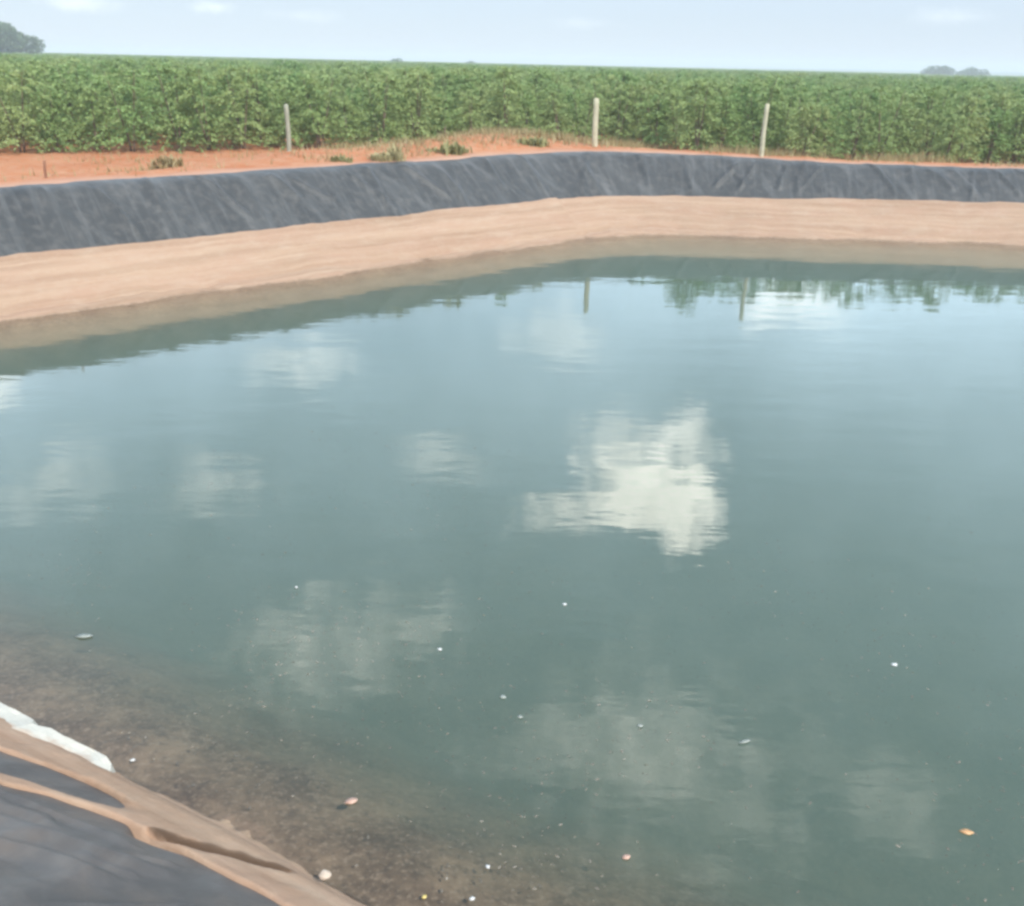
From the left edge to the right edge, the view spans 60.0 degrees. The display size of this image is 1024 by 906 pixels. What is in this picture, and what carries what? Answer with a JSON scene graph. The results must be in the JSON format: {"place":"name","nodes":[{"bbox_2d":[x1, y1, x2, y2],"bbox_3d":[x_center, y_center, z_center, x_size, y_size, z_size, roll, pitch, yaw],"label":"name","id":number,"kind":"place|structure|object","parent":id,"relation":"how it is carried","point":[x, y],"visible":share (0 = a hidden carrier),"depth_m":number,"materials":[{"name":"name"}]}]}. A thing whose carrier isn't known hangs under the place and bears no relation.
{"place":"outdoors","nodes":[
{"label":"outdoors","id":0,"kind":"place"},
{"bbox_2d":[0,195,1023,905],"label":"pond water","id":1,"kind":"structure","parent":0,"point":[852,369],"depth_m":11.97,"materials":[{"name":"liquid"}]},
{"bbox_2d":[0,64,1023,186],"bbox_3d":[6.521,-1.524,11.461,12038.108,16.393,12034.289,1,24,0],"label":"ground","id":2,"kind":"structure","parent":0,"point":[12,164],"depth_m":28.64,"materials":[{"name":"red soil"}]},
{"bbox_2d":[0,96,27,145],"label":"crop bush","id":3,"kind":"object","parent":2,"relation":"on","point":[10,117],"visible":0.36,"depth_m":31.32,"materials":[{"name":"green plant"}]},
{"bbox_2d":[0,20,45,53],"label":"tree","id":4,"kind":"object","parent":2,"relation":"on","point":[12,39],"visible":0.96,"depth_m":261.72,"materials":[{"name":"green plant"}]},
{"bbox_2d":[0,64,61,139],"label":"crop bush","id":5,"kind":"object","parent":2,"relation":"on","point":[35,77],"visible":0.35,"depth_m":32.98,"materials":[{"name":"green plant"}]},
{"bbox_2d":[0,68,62,153],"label":"crop bush","id":6,"kind":"object","parent":2,"relation":"on","point":[14,141],"visible":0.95,"depth_m":29.20,"materials":[{"name":"green plant"}]},
{"bbox_2d":[5,83,71,144],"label":"crop bush","id":7,"kind":"object","parent":2,"relation":"on","point":[49,88],"visible":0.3,"depth_m":31.25,"materials":[{"name":"green plant"}]},
{"bbox_2d":[6,59,76,133],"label":"crop bush","id":8,"kind":"object","parent":2,"relation":"on","point":[42,65],"visible":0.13,"depth_m":34.65,"materials":[{"name":"green plant"}]},
{"bbox_2d":[20,88,81,152],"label":"crop bush","id":9,"kind":"object","parent":2,"relation":"on","point":[53,121],"visible":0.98,"depth_m":29.70,"materials":[{"name":"green plant"}]},
{"bbox_2d":[39,72,109,146],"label":"crop bush","id":10,"kind":"object","parent":2,"relation":"on","point":[76,90],"visible":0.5,"depth_m":31.69,"materials":[{"name":"green plant"}]},
{"bbox_2d":[46,63,107,135],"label":"crop bush","id":11,"kind":"object","parent":2,"relation":"on","point":[78,71],"visible":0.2,"depth_m":35.10,"materials":[{"name":"green plant"}]},
{"bbox_2d":[61,85,124,151],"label":"crop bush","id":12,"kind":"object","parent":2,"relation":"on","point":[87,93],"visible":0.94,"depth_m":30.10,"materials":[{"name":"green plant"}]},
{"bbox_2d":[70,74,128,140],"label":"crop bush","id":13,"kind":"object","parent":2,"relation":"on","point":[111,101],"visible":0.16,"depth_m":34.02,"materials":[{"name":"green plant"}]},
{"bbox_2d":[75,77,144,145],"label":"crop bush","id":14,"kind":"object","parent":2,"relation":"on","point":[97,83],"visible":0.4,"depth_m":32.54,"materials":[{"name":"green plant"}]},
{"bbox_2d":[79,66,176,152],"bbox_3d":[-13.355,-11.762,30.572,3.008,2.912,3.165,-14,28,-30],"label":"crop bush","id":15,"kind":"object","parent":2,"relation":"on","point":[131,120],"visible":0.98,"depth_m":30.26,"materials":[{"name":"green plant"}]},
{"bbox_2d":[0,751,280,905],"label":"pond liner","id":16,"kind":"object","parent":2,"relation":"on","point":[55,852],"visible":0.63,"depth_m":4.75,"materials":[{"name":"plastic"}]},
{"bbox_2d":[0,702,114,772],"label":"plastic sheet","id":17,"kind":"object","parent":16,"relation":"on","point":[17,720],"visible":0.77,"depth_m":6.53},
{"bbox_2d":[114,83,176,143],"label":"crop bush","id":18,"kind":"object","parent":2,"relation":"on","point":[148,90],"visible":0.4,"depth_m":32.69,"materials":[{"name":"green plant"}]},
{"bbox_2d":[135,65,196,136],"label":"crop bush","id":19,"kind":"object","parent":2,"relation":"on","point":[162,106],"visible":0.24,"depth_m":34.06,"materials":[{"name":"green plant"}]},
{"bbox_2d":[145,154,188,169],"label":"grass tuft","id":20,"kind":"object","parent":2,"relation":"on","point":[165,162],"visible":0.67,"depth_m":23.42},
{"bbox_2d":[131,60,220,153],"bbox_3d":[-11.845,-12.043,31.031,2.967,3.115,2.755,6,24,10],"label":"crop bush","id":21,"kind":"object","parent":2,"relation":"on","point":[164,85],"visible":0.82,"depth_m":31.00,"materials":[{"name":"green plant"}]},
{"bbox_2d":[162,85,214,144],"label":"crop bush","id":22,"kind":"object","parent":2,"relation":"on","point":[189,127],"visible":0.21,"depth_m":33.12,"materials":[{"name":"green plant"}]},
{"bbox_2d":[165,62,245,149],"bbox_3d":[-10.861,-12.080,31.213,2.629,3.068,3.017,-7,25,-18],"label":"crop bush","id":23,"kind":"object","parent":2,"relation":"on","point":[192,89],"visible":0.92,"depth_m":30.86,"materials":[{"name":"green plant"}]},
{"bbox_2d":[181,76,239,144],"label":"crop bush","id":24,"kind":"object","parent":2,"relation":"on","point":[214,93],"visible":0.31,"depth_m":33.36,"materials":[{"name":"green plant"}]},
{"bbox_2d":[214,75,256,138],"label":"crop bush","id":25,"kind":"object","parent":2,"relation":"on","point":[226,85],"visible":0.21,"depth_m":35.31,"materials":[{"name":"green plant"}]},
{"bbox_2d":[205,65,277,150],"bbox_3d":[-9.913,-12.383,32.011,2.594,3.008,2.879,-7,25,-18],"label":"crop bush","id":26,"kind":"object","parent":2,"relation":"on","point":[222,74],"visible":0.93,"depth_m":31.71,"materials":[{"name":"green plant"}]},
{"bbox_2d":[225,71,291,143],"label":"crop bush","id":27,"kind":"object","parent":2,"relation":"on","point":[259,97],"visible":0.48,"depth_m":33.87,"materials":[{"name":"green plant"}]},
{"bbox_2d":[233,62,292,137],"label":"crop bush","id":28,"kind":"object","parent":2,"relation":"on","point":[260,71],"visible":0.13,"depth_m":36.09,"materials":[{"name":"green plant"}]},
{"bbox_2d":[246,75,306,144],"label":"crop bush","id":29,"kind":"object","parent":2,"relation":"on","point":[277,80],"visible":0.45,"depth_m":34.20,"materials":[{"name":"green plant"}]},
{"bbox_2d":[256,66,296,130],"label":"crop bush","id":30,"kind":"object","parent":2,"relation":"on","point":[274,74],"visible":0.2,"depth_m":37.95,"materials":[{"name":"green plant"}]},
{"bbox_2d":[256,82,314,149],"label":"crop bush","id":31,"kind":"object","parent":2,"relation":"on","point":[281,98],"visible":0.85,"depth_m":32.38,"materials":[{"name":"green plant"}]},
{"bbox_2d":[284,104,291,150],"bbox_3d":[-7.089,-10.138,28.038,0.166,1.694,0.150,2,24,0],"label":"fence post","id":32,"kind":"object","parent":2,"relation":"on","point":[288,130],"visible":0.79,"depth_m":27.93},
{"bbox_2d":[275,78,315,138],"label":"crop bush","id":33,"kind":"object","parent":2,"relation":"on","point":[291,80],"visible":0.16,"depth_m":36.58,"materials":[{"name":"green plant"}]},
{"bbox_2d":[291,89,341,143],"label":"crop bush","id":34,"kind":"object","parent":2,"relation":"on","point":[317,91],"visible":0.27,"depth_m":34.99,"materials":[{"name":"green plant"}]},
{"bbox_2d":[289,72,359,147],"bbox_3d":[-7.022,-12.588,32.867,2.435,2.794,2.758,-17,29,-35],"label":"crop bush","id":35,"kind":"object","parent":2,"relation":"on","point":[323,126],"visible":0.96,"depth_m":32.66,"materials":[{"name":"green plant"}]},
{"bbox_2d":[325,94,373,146],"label":"crop bush","id":36,"kind":"object","parent":2,"relation":"on","point":[345,101],"visible":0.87,"depth_m":33.07,"materials":[{"name":"green plant"}]},
{"bbox_2d":[336,94,378,141],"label":"crop bush","id":37,"kind":"object","parent":2,"relation":"on","point":[356,98],"visible":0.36,"depth_m":35.24,"materials":[{"name":"green plant"}]},
{"bbox_2d":[340,66,377,104],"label":"crop bush","id":38,"kind":"object","parent":2,"relation":"on","point":[360,71],"visible":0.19,"depth_m":43.44,"materials":[{"name":"green plant"}]},
{"bbox_2d":[356,91,399,142],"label":"crop bush","id":39,"kind":"object","parent":2,"relation":"on","point":[367,103],"visible":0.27,"depth_m":35.48,"materials":[{"name":"green plant"}]},
{"bbox_2d":[350,72,417,145],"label":"crop bush","id":40,"kind":"object","parent":2,"relation":"on","point":[379,111],"visible":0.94,"depth_m":33.38,"materials":[{"name":"green plant"}]},
{"bbox_2d":[367,143,406,161],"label":"weed clump","id":41,"kind":"object","parent":2,"relation":"on","point":[393,152],"visible":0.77,"depth_m":25.57,"materials":[{"name":"green plant"}]},
{"bbox_2d":[392,92,432,140],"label":"crop bush","id":42,"kind":"object","parent":2,"relation":"on","point":[413,112],"visible":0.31,"depth_m":36.21,"materials":[{"name":"green plant"}]},
{"bbox_2d":[386,66,448,142],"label":"crop bush","id":43,"kind":"object","parent":2,"relation":"on","point":[429,99],"visible":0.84,"depth_m":33.85,"materials":[{"name":"green plant"}]},
{"bbox_2d":[421,68,456,132],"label":"crop bush","id":44,"kind":"object","parent":2,"relation":"on","point":[440,83],"visible":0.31,"depth_m":40.35,"materials":[{"name":"green plant"}]},
{"bbox_2d":[424,94,467,138],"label":"crop bush","id":45,"kind":"object","parent":2,"relation":"on","point":[448,101],"visible":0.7,"depth_m":34.54,"materials":[{"name":"green plant"}]},
{"bbox_2d":[422,139,471,155],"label":"weed clump","id":46,"kind":"object","parent":2,"relation":"on","point":[452,149],"visible":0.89,"depth_m":27.20,"materials":[{"name":"green plant"}]},
{"bbox_2d":[444,74,486,132],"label":"crop bush","id":47,"kind":"object","parent":2,"relation":"on","point":[458,82],"visible":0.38,"depth_m":38.81,"materials":[{"name":"green plant"}]},
{"bbox_2d":[446,88,485,133],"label":"crop bush","id":48,"kind":"object","parent":2,"relation":"on","point":[459,96],"visible":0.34,"depth_m":37.11,"materials":[{"name":"green plant"}]},
{"bbox_2d":[445,66,486,129],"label":"crop bush","id":49,"kind":"object","parent":2,"relation":"on","point":[470,73],"visible":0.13,"depth_m":40.62,"materials":[{"name":"green plant"}]},
{"bbox_2d":[452,95,491,133],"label":"crop bush","id":50,"kind":"object","parent":2,"relation":"on","point":[471,108],"visible":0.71,"depth_m":34.83,"materials":[{"name":"green plant"}]},
{"bbox_2d":[468,70,509,130],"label":"crop bush","id":51,"kind":"object","parent":2,"relation":"on","point":[488,82],"visible":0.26,"depth_m":41.53,"materials":[{"name":"green plant"}]},
{"bbox_2d":[476,88,523,130],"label":"crop bush","id":52,"kind":"object","parent":2,"relation":"on","point":[497,116],"visible":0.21,"depth_m":37.55,"materials":[{"name":"green plant"}]},
{"bbox_2d":[476,65,533,130],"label":"crop bush","id":53,"kind":"object","parent":2,"relation":"on","point":[499,101],"visible":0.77,"depth_m":35.27,"materials":[{"name":"green plant"}]},
{"bbox_2d":[0,151,1023,256],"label":"pond liner","id":54,"kind":"object","parent":2,"relation":"on","point":[59,216],"visible":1,"depth_m":24.80,"materials":[{"name":"plastic"}]},
{"bbox_2d":[0,52,1023,133],"bbox_3d":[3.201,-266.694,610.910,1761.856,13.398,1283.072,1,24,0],"label":"crop field","id":55,"kind":"structure","parent":2,"relation":"on","point":[209,66],"depth_m":73.83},
{"bbox_2d":[1,125,1023,181],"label":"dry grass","id":56,"kind":"structure","parent":2,"relation":"on","point":[566,137],"depth_m":30.46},
{"bbox_2d":[494,80,547,134],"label":"crop bush","id":57,"kind":"object","parent":2,"relation":"on","point":[527,87],"visible":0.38,"depth_m":38.06,"materials":[{"name":"green plant"}]},
{"bbox_2d":[508,93,547,133],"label":"crop bush","id":58,"kind":"object","parent":2,"relation":"on","point":[529,97],"visible":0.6,"depth_m":35.91,"materials":[{"name":"green plant"}]},
{"bbox_2d":[512,67,556,126],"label":"crop bush","id":59,"kind":"object","parent":2,"relation":"on","point":[539,83],"visible":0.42,"depth_m":42.04,"materials":[{"name":"green plant"}]},
{"bbox_2d":[517,136,552,147],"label":"weed clump","id":60,"kind":"object","parent":2,"relation":"on","point":[541,142],"visible":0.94,"depth_m":29.45,"materials":[{"name":"green plant"}]},
{"bbox_2d":[532,82,577,138],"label":"crop bush","id":61,"kind":"object","parent":2,"relation":"on","point":[555,87],"visible":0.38,"depth_m":38.05,"materials":[{"name":"green plant"}]},
{"bbox_2d":[536,88,585,139],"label":"crop bush","id":62,"kind":"object","parent":2,"relation":"on","point":[555,100],"visible":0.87,"depth_m":36.14,"materials":[{"name":"green plant"}]},
{"bbox_2d":[558,91,592,138],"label":"crop bush","id":63,"kind":"object","parent":2,"relation":"on","point":[575,109],"visible":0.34,"depth_m":38.58,"materials":[{"name":"green plant"}]},
{"bbox_2d":[556,88,610,142],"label":"crop bush","id":64,"kind":"object","parent":2,"relation":"on","point":[581,120],"visible":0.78,"depth_m":36.80,"materials":[{"name":"green plant"}]},
{"bbox_2d":[592,98,598,146],"bbox_3d":[2.874,-11.268,30.536,0.219,1.803,0.208,0,24,1],"label":"fence post","id":65,"kind":"object","parent":2,"relation":"on","point":[595,123],"visible":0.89,"depth_m":30.43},
{"bbox_2d":[581,87,614,134],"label":"crop bush","id":66,"kind":"object","parent":2,"relation":"on","point":[598,88],"visible":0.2,"depth_m":41.27,"materials":[{"name":"green plant"}]},
{"bbox_2d":[571,72,634,139],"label":"crop bush","id":67,"kind":"object","parent":2,"relation":"on","point":[602,86],"visible":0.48,"depth_m":38.92,"materials":[{"name":"green plant"}]},
{"bbox_2d":[586,70,638,134],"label":"crop bush","id":68,"kind":"object","parent":2,"relation":"on","point":[626,76],"visible":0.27,"depth_m":41.53,"materials":[{"name":"green plant"}]},
{"bbox_2d":[589,81,646,141],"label":"crop bush","id":69,"kind":"object","parent":2,"relation":"on","point":[626,101],"visible":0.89,"depth_m":37.24,"materials":[{"name":"green plant"}]},
{"bbox_2d":[617,81,666,141],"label":"crop bush","id":70,"kind":"object","parent":2,"relation":"on","point":[645,89],"visible":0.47,"depth_m":37.47,"materials":[{"name":"green plant"}]},
{"bbox_2d":[632,92,683,148],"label":"crop bush","id":71,"kind":"object","parent":2,"relation":"on","point":[651,117],"visible":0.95,"depth_m":35.43,"materials":[{"name":"green plant"}]},
{"bbox_2d":[636,81,691,145],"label":"crop bush","id":72,"kind":"object","parent":2,"relation":"on","point":[664,89],"visible":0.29,"depth_m":37.76,"materials":[{"name":"green plant"}]},
{"bbox_2d":[652,88,694,149],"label":"crop bush","id":73,"kind":"object","parent":2,"relation":"on","point":[674,95],"visible":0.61,"depth_m":35.72,"materials":[{"name":"green plant"}]},
{"bbox_2d":[659,77,731,150],"bbox_3d":[7.031,-12.656,33.586,2.691,2.901,2.955,-10,26,-23],"label":"crop bush","id":74,"kind":"object","parent":2,"relation":"on","point":[710,92],"visible":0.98,"depth_m":33.40,"materials":[{"name":"green plant"}]},
{"bbox_2d":[674,82,735,148],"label":"crop bush","id":75,"kind":"object","parent":2,"relation":"on","point":[720,90],"visible":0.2,"depth_m":35.80,"materials":[{"name":"green plant"}]},
{"bbox_2d":[691,94,755,150],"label":"crop bush","id":76,"kind":"object","parent":2,"relation":"on","point":[731,106],"visible":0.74,"depth_m":33.79,"materials":[{"name":"green plant"}]},
{"bbox_2d":[711,81,764,145],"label":"crop bush","id":77,"kind":"object","parent":2,"relation":"on","point":[743,99],"visible":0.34,"depth_m":36.26,"materials":[{"name":"green plant"}]},
{"bbox_2d":[724,80,778,148],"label":"crop bush","id":78,"kind":"object","parent":2,"relation":"on","point":[738,86],"visible":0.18,"depth_m":37.00,"materials":[{"name":"green plant"}]},
{"bbox_2d":[729,81,793,152],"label":"crop bush","id":79,"kind":"object","parent":2,"relation":"on","point":[775,89],"visible":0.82,"depth_m":34.26,"materials":[{"name":"green plant"}]},
{"bbox_2d":[759,104,769,156],"bbox_3d":[8.428,-10.655,29.663,0.181,1.936,0.162,1,24,0],"label":"fence post","id":80,"kind":"object","parent":2,"relation":"on","point":[763,133],"visible":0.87,"depth_m":29.56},
{"bbox_2d":[740,77,789,146],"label":"crop bush","id":81,"kind":"object","parent":2,"relation":"on","point":[781,81],"visible":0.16,"depth_m":39.07,"materials":[{"name":"green plant"}]},
{"bbox_2d":[747,93,805,155],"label":"crop bush","id":82,"kind":"object","parent":2,"relation":"on","point":[785,108],"visible":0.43,"depth_m":34.46,"materials":[{"name":"green plant"}]},
{"bbox_2d":[771,87,828,155],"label":"crop bush","id":83,"kind":"object","parent":2,"relation":"on","point":[799,94],"visible":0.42,"depth_m":35.30,"materials":[{"name":"green plant"}]},
{"bbox_2d":[784,101,835,157],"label":"crop bush","id":84,"kind":"object","parent":2,"relation":"on","point":[806,113],"visible":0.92,"depth_m":32.75,"materials":[{"name":"green plant"}]},
{"bbox_2d":[797,90,852,149],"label":"crop bush","id":85,"kind":"object","parent":2,"relation":"on","point":[835,96],"visible":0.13,"depth_m":38.10,"materials":[{"name":"green plant"}]},
{"bbox_2d":[796,101,857,158],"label":"crop bush","id":86,"kind":"object","parent":2,"relation":"on","point":[831,137],"visible":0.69,"depth_m":33.04,"materials":[{"name":"green plant"}]},
{"bbox_2d":[827,89,890,154],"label":"crop bush","id":87,"kind":"object","parent":2,"relation":"on","point":[874,96],"visible":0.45,"depth_m":36.12,"materials":[{"name":"green plant"}]},
{"bbox_2d":[827,93,894,159],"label":"crop bush","id":88,"kind":"object","parent":2,"relation":"on","point":[858,112],"visible":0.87,"depth_m":33.73,"materials":[{"name":"green plant"}]},
{"bbox_2d":[842,85,920,159],"bbox_3d":[14.259,-12.522,33.930,2.847,2.893,2.924,6,24,12],"label":"crop bush","id":89,"kind":"object","parent":2,"relation":"on","point":[881,108],"visible":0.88,"depth_m":33.71,"materials":[{"name":"green plant"}]},
{"bbox_2d":[871,106,934,159],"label":"crop bush","id":90,"kind":"object","parent":2,"relation":"on","point":[918,125],"visible":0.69,"depth_m":34.30,"materials":[{"name":"green plant"}]},
{"bbox_2d":[882,93,932,151],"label":"crop bush","id":91,"kind":"object","parent":2,"relation":"on","point":[915,95],"visible":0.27,"depth_m":37.07,"materials":[{"name":"green plant"}]},
{"bbox_2d":[888,85,966,157],"bbox_3d":[16.446,-12.953,34.949,2.797,2.926,2.521,16,28,31],"label":"crop bush","id":92,"kind":"object","parent":2,"relation":"on","point":[937,101],"visible":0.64,"depth_m":34.61,"materials":[{"name":"green plant"}]},
{"bbox_2d":[920,65,955,74],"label":"tree","id":93,"kind":"object","parent":2,"relation":"on","point":[945,69],"visible":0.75,"depth_m":502.68,"materials":[{"name":"grey plant"}]},
{"bbox_2d":[920,113,973,162],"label":"crop bush","id":94,"kind":"object","parent":2,"relation":"on","point":[953,120],"visible":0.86,"depth_m":32.36,"materials":[{"name":"green plant"}]},
{"bbox_2d":[924,91,978,150],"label":"crop bush","id":95,"kind":"object","parent":2,"relation":"on","point":[961,100],"visible":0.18,"depth_m":37.74,"materials":[{"name":"green plant"}]},
{"bbox_2d":[925,95,993,162],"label":"crop bush","id":96,"kind":"object","parent":2,"relation":"on","point":[970,106],"visible":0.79,"depth_m":32.69,"materials":[{"name":"green plant"}]},
{"bbox_2d":[955,66,990,75],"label":"tree","id":97,"kind":"object","parent":2,"relation":"on","point":[975,71],"visible":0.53,"depth_m":495.04,"materials":[{"name":"grey plant"}]},
{"bbox_2d":[965,99,1003,154],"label":"crop bush","id":98,"kind":"object","parent":2,"relation":"on","point":[986,105],"visible":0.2,"depth_m":36.05,"materials":[{"name":"green plant"}]},
{"bbox_2d":[968,84,1007,113],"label":"crop bush","id":99,"kind":"object","parent":2,"relation":"on","point":[980,92],"visible":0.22,"depth_m":40.83,"materials":[{"name":"green plant"}]},
{"bbox_2d":[957,107,1020,163],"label":"crop bush","id":100,"kind":"object","parent":2,"relation":"on","point":[1006,114],"visible":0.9,"depth_m":33.37,"materials":[{"name":"green plant"}]},
{"bbox_2d":[960,91,1022,158],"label":"crop bush","id":101,"kind":"object","parent":2,"relation":"on","point":[1006,102],"visible":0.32,"depth_m":35.88,"materials":[{"name":"green plant"}]},
{"bbox_2d":[990,98,1023,163],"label":"crop bush","id":102,"kind":"object","parent":2,"relation":"on","point":[1020,112],"visible":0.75,"depth_m":33.63,"materials":[{"name":"green plant"}]},
{"bbox_2d":[0,0,1023,72],"label":"sky","id":103,"kind":"structure","parent":0,"point":[896,35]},
{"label":"water","id":104,"kind":"structure","parent":0,"visible":0},
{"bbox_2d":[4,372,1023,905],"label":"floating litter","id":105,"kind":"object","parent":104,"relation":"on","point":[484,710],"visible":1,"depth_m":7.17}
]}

